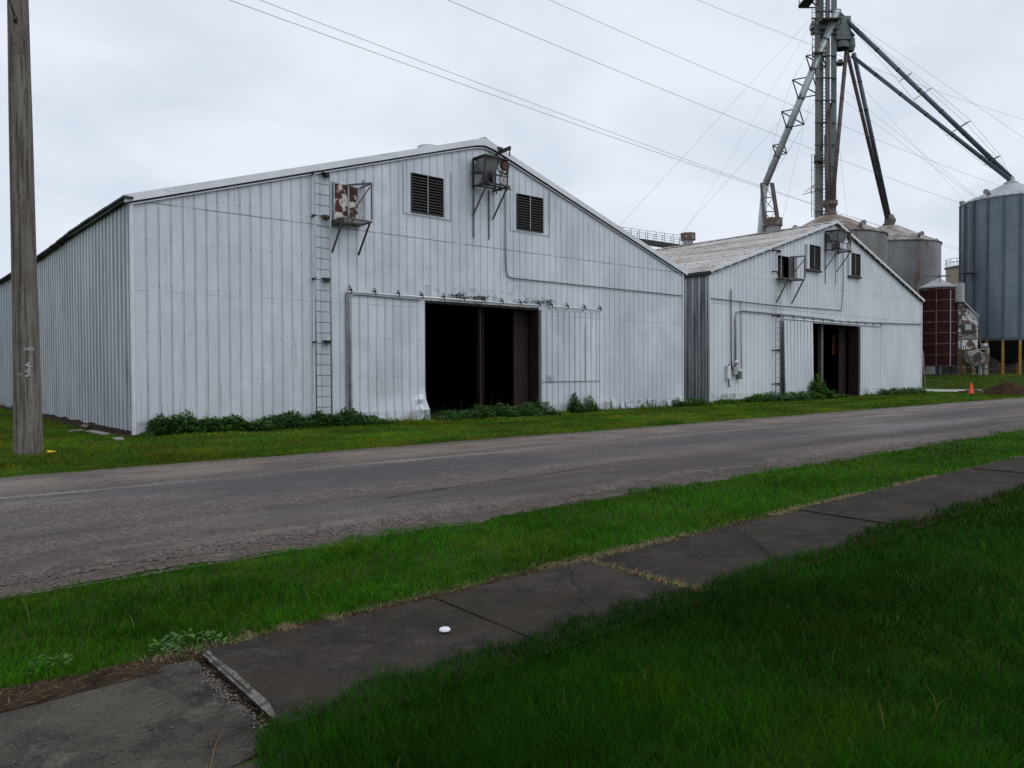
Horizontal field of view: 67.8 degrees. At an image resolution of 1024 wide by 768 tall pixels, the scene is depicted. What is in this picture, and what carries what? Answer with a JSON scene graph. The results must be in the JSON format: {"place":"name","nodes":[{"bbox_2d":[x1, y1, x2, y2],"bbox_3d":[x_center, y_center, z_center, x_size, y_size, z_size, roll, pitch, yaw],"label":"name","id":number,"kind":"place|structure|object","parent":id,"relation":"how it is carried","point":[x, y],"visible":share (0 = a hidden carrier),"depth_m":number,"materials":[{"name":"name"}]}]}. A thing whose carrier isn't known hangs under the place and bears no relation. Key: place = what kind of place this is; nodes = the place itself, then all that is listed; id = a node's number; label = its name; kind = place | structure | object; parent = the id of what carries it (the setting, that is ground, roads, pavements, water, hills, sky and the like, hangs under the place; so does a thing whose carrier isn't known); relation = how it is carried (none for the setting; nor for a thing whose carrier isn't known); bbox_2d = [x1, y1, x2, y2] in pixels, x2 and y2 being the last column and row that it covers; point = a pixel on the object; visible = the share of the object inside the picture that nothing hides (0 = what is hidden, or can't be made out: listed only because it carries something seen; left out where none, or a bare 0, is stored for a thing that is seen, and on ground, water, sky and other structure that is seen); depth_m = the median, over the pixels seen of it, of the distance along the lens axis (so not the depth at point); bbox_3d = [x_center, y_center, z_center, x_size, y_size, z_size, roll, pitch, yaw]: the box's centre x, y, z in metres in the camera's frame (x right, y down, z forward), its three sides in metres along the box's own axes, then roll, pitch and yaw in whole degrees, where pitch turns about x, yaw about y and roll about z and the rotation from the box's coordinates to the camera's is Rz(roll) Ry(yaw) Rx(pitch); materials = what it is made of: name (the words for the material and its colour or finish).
{"place":"outdoors","nodes":[
{"label":"outdoors","id":0,"kind":"place"},
{"bbox_2d":[0,657,279,767],"bbox_3d":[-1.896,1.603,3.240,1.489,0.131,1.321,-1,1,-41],"label":"sidewalk","id":1,"kind":"structure","parent":0,"point":[28,739],"depth_m":3.41,"materials":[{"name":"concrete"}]},
{"bbox_2d":[231,742,311,767],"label":"sidewalk","id":2,"kind":"structure","parent":0,"point":[248,765],"depth_m":3.10,"materials":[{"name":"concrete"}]},
{"bbox_2d":[201,599,536,730],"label":"sidewalk","id":3,"kind":"structure","parent":0,"point":[280,671],"depth_m":4.27,"materials":[{"name":"concrete"}]},
{"bbox_2d":[202,650,276,719],"bbox_3d":[-1.376,1.497,3.841,0.050,0.014,1.031,-1,1,-39],"label":"sidewalk edge","id":4,"kind":"object","parent":3,"relation":"on","point":[265,703],"visible":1,"depth_m":3.78,"materials":[{"name":"concrete"}]},
{"bbox_2d":[439,626,449,631],"bbox_3d":[-0.404,1.474,4.588,0.068,0.016,0.068,-1,1,-41],"label":"plastic lid","id":5,"kind":"object","parent":3,"relation":"on","point":[444,629],"visible":1,"depth_m":4.57,"materials":[{"name":"white plastic"}]},
{"bbox_2d":[0,398,1023,583],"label":"road","id":6,"kind":"structure","parent":0,"point":[146,494],"depth_m":10.91,"materials":[{"name":"grey asphalt"}]},
{"bbox_2d":[272,410,983,644],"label":"pavement cracks","id":7,"kind":"object","parent":6,"relation":"on","point":[567,565],"visible":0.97,"depth_m":9.67,"materials":[{"name":"black"}]},
{"bbox_2d":[0,373,1023,767],"bbox_3d":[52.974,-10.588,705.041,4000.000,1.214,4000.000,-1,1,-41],"label":"ground","id":8,"kind":"structure","parent":0,"point":[966,379],"depth_m":5.50,"materials":[{"name":"green plant"}]},
{"bbox_2d":[7,0,43,455],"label":"utility pole","id":9,"kind":"object","parent":8,"relation":"on","point":[27,421],"visible":1,"depth_m":14.73,"materials":[{"name":"brown wood"}]},
{"bbox_2d":[230,0,962,249],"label":"overhead wire","id":10,"kind":"object","parent":9,"relation":"attached to","point":[536,110],"visible":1,"depth_m":22.91,"materials":[{"name":"grey metal"}]},
{"bbox_2d":[261,0,964,252],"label":"overhead wire","id":11,"kind":"object","parent":9,"relation":"attached to","point":[560,113],"visible":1,"depth_m":23.45,"materials":[{"name":"grey metal"}]},
{"bbox_2d":[698,0,1023,119],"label":"overhead wire","id":12,"kind":"object","parent":9,"relation":"attached to","point":[847,58],"visible":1,"depth_m":36.00,"materials":[{"name":"grey metal"}]},
{"bbox_2d":[26,653,72,673],"bbox_3d":[-2.497,1.488,4.114,0.225,0.071,0.227,-1,1,-41],"label":"weed plant","id":13,"kind":"object","parent":8,"relation":"on","point":[64,656],"visible":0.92,"depth_m":4.10,"materials":[{"name":"green plant"}]},
{"bbox_2d":[0,406,139,436],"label":"soil","id":14,"kind":"structure","parent":8,"relation":"on","point":[112,432],"depth_m":22.71,"materials":[{"name":"soil"}]},
{"bbox_2d":[80,424,89,427],"bbox_3d":[-12.355,1.216,22.048,0.180,0.040,1.100,-1,1,-26],"label":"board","id":15,"kind":"object","parent":8,"relation":"on","point":[84,425],"visible":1,"depth_m":21.98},
{"bbox_2d":[86,430,109,434],"bbox_3d":[-10.874,1.272,20.005,0.180,0.040,1.500,-1,1,-43],"label":"board","id":16,"kind":"object","parent":8,"relation":"on","point":[97,432],"visible":1,"depth_m":19.75,"materials":[{"name":"grey wood"}]},
{"bbox_2d":[113,437,123,439],"bbox_3d":[-9.335,1.297,18.081,0.180,0.040,0.450,-1,1,-36],"label":"board","id":17,"kind":"object","parent":8,"relation":"on","point":[117,438],"visible":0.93,"depth_m":17.93,"materials":[{"name":"grey wood"}]},
{"bbox_2d":[146,627,227,656],"bbox_3d":[-1.891,1.484,4.410,0.446,0.068,0.380,-1,1,-41],"label":"weed plant","id":18,"kind":"object","parent":8,"relation":"on","point":[207,632],"visible":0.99,"depth_m":4.41,"materials":[{"name":"green plant"}]},
{"bbox_2d":[200,662,334,763],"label":"soil","id":19,"kind":"structure","parent":8,"relation":"on","point":[217,676],"depth_m":3.70,"materials":[{"name":"soil"}]},
{"bbox_2d":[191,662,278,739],"bbox_3d":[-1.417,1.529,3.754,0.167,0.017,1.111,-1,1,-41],"label":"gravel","id":20,"kind":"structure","parent":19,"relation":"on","point":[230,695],"depth_m":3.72,"materials":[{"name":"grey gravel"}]},
{"bbox_2d":[139,393,400,436],"bbox_3d":[-6.480,0.750,21.502,7.449,1.119,1.123,-1,1,-41],"label":"weed patch","id":21,"kind":"object","parent":8,"relation":"on","point":[176,425],"visible":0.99,"depth_m":20.74,"materials":[{"name":"green plant"}]},
{"bbox_2d":[0,137,687,434],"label":"metal warehouse","id":22,"kind":"structure","parent":8,"relation":"on","point":[421,281],"depth_m":24.27,"materials":[{"name":"silver metal"}]},
{"bbox_2d":[350,294,429,420],"bbox_3d":[-3.809,-0.799,24.126,2.756,4.050,0.481,-1,1,-41],"label":"sliding door","id":23,"kind":"structure","parent":22,"relation":"in","point":[388,334],"depth_m":24.24,"materials":[{"name":"silver metal"}]},
{"bbox_2d":[411,172,443,216],"bbox_3d":[-2.837,-6.263,25.303,1.279,1.277,0.180,-1,1,-41],"label":"louver window","id":24,"kind":"structure","parent":22,"relation":"in","point":[427,192],"depth_m":25.32,"materials":[{"name":"metal"}]},
{"bbox_2d":[516,193,542,232],"bbox_3d":[0.626,-6.317,28.281,1.301,1.302,0.180,-1,1,-41],"label":"louver window","id":25,"kind":"structure","parent":22,"relation":"in","point":[528,216],"depth_m":28.29,"materials":[{"name":"metal"}]},
{"bbox_2d":[540,309,598,410],"bbox_3d":[2.292,-0.884,29.642,3.231,3.870,0.103,-1,1,-41],"label":"sliding door","id":26,"kind":"structure","parent":22,"relation":"in","point":[569,340],"depth_m":29.54,"materials":[{"name":"silver metal"}]},
{"bbox_2d":[429,398,563,420],"bbox_3d":[-0.441,0.806,26.646,5.448,0.759,1.252,-1,1,-41],"label":"weed patch","id":27,"kind":"object","parent":8,"relation":"on","point":[495,411],"visible":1,"depth_m":26.55,"materials":[{"name":"green plant"}]},
{"bbox_2d":[0,460,1003,711],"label":"soil","id":28,"kind":"structure","parent":8,"relation":"on","point":[12,698],"depth_m":4.04,"materials":[{"name":"soil"}]},
{"bbox_2d":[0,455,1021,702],"bbox_3d":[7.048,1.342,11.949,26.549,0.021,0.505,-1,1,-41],"label":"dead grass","id":29,"kind":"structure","parent":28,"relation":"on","point":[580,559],"depth_m":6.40,"materials":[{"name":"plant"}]},
{"bbox_2d":[0,429,1023,687],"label":"verge grass","id":30,"kind":"structure","parent":8,"relation":"on","point":[12,611],"depth_m":6.27,"materials":[{"name":"green plant"}]},
{"bbox_2d":[0,374,1023,477],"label":"verge grass","id":31,"kind":"structure","parent":8,"relation":"on","point":[578,423],"depth_m":19.79,"materials":[{"name":"green plant"}]},
{"bbox_2d":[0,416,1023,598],"bbox_3d":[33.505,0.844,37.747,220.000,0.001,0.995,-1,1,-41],"label":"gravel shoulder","id":32,"kind":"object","parent":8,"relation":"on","point":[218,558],"visible":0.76,"depth_m":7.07,"materials":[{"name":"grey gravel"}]},
{"bbox_2d":[0,397,1023,478],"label":"gravel shoulder","id":33,"kind":"object","parent":8,"relation":"on","point":[135,467],"visible":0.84,"depth_m":15.76},
{"bbox_2d":[25,465,1013,767],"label":"seed stalks","id":34,"kind":"object","parent":8,"relation":"on","point":[563,687],"visible":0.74,"depth_m":3.76,"materials":[{"name":"plant"}]},
{"bbox_2d":[567,392,587,412],"bbox_3d":[2.515,0.682,29.443,0.797,0.872,0.730,-1,1,-41],"label":"weed plant","id":35,"kind":"object","parent":8,"relation":"on","point":[576,407],"visible":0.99,"depth_m":29.40,"materials":[{"name":"green plant"}]},
{"bbox_2d":[584,395,600,411],"bbox_3d":[3.174,0.769,30.029,0.902,0.697,0.652,-1,1,-41],"label":"weed plant","id":36,"kind":"object","parent":8,"relation":"on","point":[594,407],"visible":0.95,"depth_m":30.03,"materials":[{"name":"green plant"}]},
{"bbox_2d":[578,557,714,591],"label":"dead grass","id":37,"kind":"structure","parent":8,"relation":"on","point":[643,574],"depth_m":5.78,"materials":[{"name":"plant"}]},
{"bbox_2d":[622,227,682,247],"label":"conveyor bridge","id":38,"kind":"structure","parent":8,"relation":"on","point":[660,244],"depth_m":78.72,"materials":[{"name":"metal"}]},
{"bbox_2d":[672,397,713,406],"bbox_3d":[8.120,0.726,34.181,2.233,0.606,0.877,-1,1,-41],"label":"weed patch","id":39,"kind":"object","parent":8,"relation":"on","point":[682,403],"visible":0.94,"depth_m":34.21,"materials":[{"name":"green plant"}]},
{"bbox_2d":[713,390,772,403],"bbox_3d":[11.730,0.661,38.366,5.038,0.585,0.856,-1,1,-41],"label":"weed patch","id":40,"kind":"object","parent":8,"relation":"on","point":[758,397],"visible":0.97,"depth_m":38.62,"materials":[{"name":"green plant"}]},
{"bbox_2d":[655,217,925,403],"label":"metal warehouse","id":41,"kind":"structure","parent":8,"relation":"on","point":[778,311],"depth_m":42.93,"materials":[{"name":"metal"}]},
{"bbox_2d":[780,320,813,393],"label":"sliding door","id":42,"kind":"structure","parent":41,"relation":"in","point":[797,336],"depth_m":42.02,"materials":[{"name":"white paint"}]},
{"bbox_2d":[805,244,821,272],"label":"louver window","id":43,"kind":"structure","parent":41,"relation":"in","point":[813,258],"depth_m":43.35,"materials":[{"name":"metal"}]},
{"bbox_2d":[847,252,861,278],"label":"louver window","id":44,"kind":"structure","parent":41,"relation":"in","point":[852,259],"depth_m":46.60,"materials":[{"name":"metal"}]},
{"bbox_2d":[859,327,879,394],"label":"sliding door","id":45,"kind":"structure","parent":41,"relation":"in","point":[869,338],"depth_m":47.95,"materials":[{"name":"white paint"}]},
{"bbox_2d":[767,389,825,400],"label":"weed patch","id":46,"kind":"object","parent":8,"relation":"on","point":[791,396],"visible":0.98,"depth_m":40.39,"materials":[{"name":"green plant"}]},
{"bbox_2d":[808,367,835,398],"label":"weed plant","id":47,"kind":"object","parent":8,"relation":"on","point":[819,388],"visible":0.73,"depth_m":42.82,"materials":[{"name":"green plant"}]},
{"bbox_2d":[621,0,1023,244],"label":"elevator tower","id":48,"kind":"structure","parent":8,"relation":"on","point":[838,25],"depth_m":79.43,"materials":[{"name":"metal"}]},
{"bbox_2d":[792,209,888,264],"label":"grain bin","id":49,"kind":"object","parent":8,"relation":"on","point":[873,239],"visible":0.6,"depth_m":67.95,"materials":[{"name":"grey metal"}]},
{"bbox_2d":[829,387,855,398],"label":"weed patch","id":50,"kind":"object","parent":8,"relation":"on","point":[840,395],"visible":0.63,"depth_m":43.74,"materials":[{"name":"green plant"}]},
{"bbox_2d":[877,387,926,394],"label":"weed patch","id":51,"kind":"object","parent":8,"relation":"on","point":[892,391],"visible":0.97,"depth_m":50.25,"materials":[{"name":"green plant"}]},
{"bbox_2d":[877,222,942,373],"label":"grain bin","id":52,"kind":"object","parent":8,"relation":"on","point":[912,262],"visible":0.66,"depth_m":80.86,"materials":[{"name":"grey metal"}]},
{"bbox_2d":[918,275,996,375],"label":"grain dryer","id":53,"kind":"object","parent":8,"relation":"on","point":[950,315],"visible":0.84,"depth_m":64.77,"materials":[{"name":"metal"}]},
{"bbox_2d":[944,258,977,372],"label":"silo","id":54,"kind":"object","parent":8,"relation":"on","point":[952,270],"visible":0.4,"depth_m":97.03,"materials":[{"name":"beige metal"}]},
{"bbox_2d":[968,382,973,392],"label":"traffic cone","id":55,"kind":"object","parent":8,"relation":"on","point":[971,390],"visible":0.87,"depth_m":51.09,"materials":[{"name":"orange plastic"}]},
{"bbox_2d":[958,390,985,391],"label":"dirt heap","id":56,"kind":"object","parent":8,"relation":"on","point":[974,391],"visible":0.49,"depth_m":54.41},
{"bbox_2d":[941,350,1023,373],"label":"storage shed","id":57,"kind":"structure","parent":8,"relation":"on","point":[993,363],"depth_m":90.00,"materials":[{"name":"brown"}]},
{"bbox_2d":[958,177,1023,374],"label":"grain bin","id":58,"kind":"object","parent":8,"relation":"on","point":[991,268],"visible":0.84,"depth_m":69.36,"materials":[{"name":"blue metal"}]},
{"bbox_2d":[981,381,1023,394],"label":"dirt heap","id":59,"kind":"object","parent":8,"relation":"on","point":[1007,388],"visible":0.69,"depth_m":48.72,"materials":[{"name":"brown soil"}]},
{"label":"utility pole","id":60,"kind":"object","parent":8,"relation":"on","visible":0},
{"bbox_2d":[449,0,1019,222],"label":"overhead wire","id":61,"kind":"object","parent":60,"relation":"attached to","point":[682,97],"visible":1,"depth_m":27.52,"materials":[{"name":"grey metal"}]},
{"bbox_2d":[550,0,1022,193],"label":"overhead wire","id":62,"kind":"object","parent":60,"relation":"attached to","point":[759,91],"visible":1,"depth_m":31.24,"materials":[{"name":"grey metal"}]},
{"bbox_2d":[0,0,1023,280],"label":"sky","id":63,"kind":"structure","parent":0,"point":[129,96],"materials":[{"name":"white"}]},
{"bbox_2d":[437,561,696,641],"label":"sidewalk","id":64,"kind":"structure","parent":0,"point":[531,601],"depth_m":5.29,"materials":[{"name":"concrete"}]},
{"bbox_2d":[235,480,1023,767],"bbox_3d":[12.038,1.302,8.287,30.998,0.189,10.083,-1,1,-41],"label":"lawn","id":65,"kind":"structure","parent":0,"point":[668,650],"depth_m":3.75,"materials":[{"name":"green plant"}]},
{"bbox_2d":[590,511,898,589],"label":"sidewalk","id":66,"kind":"structure","parent":0,"point":[688,559],"depth_m":6.77,"materials":[{"name":"concrete"}]},
{"bbox_2d":[798,469,1023,524],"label":"sidewalk","id":67,"kind":"structure","parent":0,"point":[908,500],"depth_m":9.31,"materials":[{"name":"concrete"}]},
{"bbox_2d":[923,389,983,391],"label":"side street","id":68,"kind":"structure","parent":0,"point":[947,390],"depth_m":57.65,"materials":[{"name":"grey concrete"}]},
{"bbox_2d":[973,456,1023,472],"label":"sidewalk","id":69,"kind":"structure","parent":0,"point":[1014,465],"depth_m":12.14,"materials":[{"name":"concrete"}]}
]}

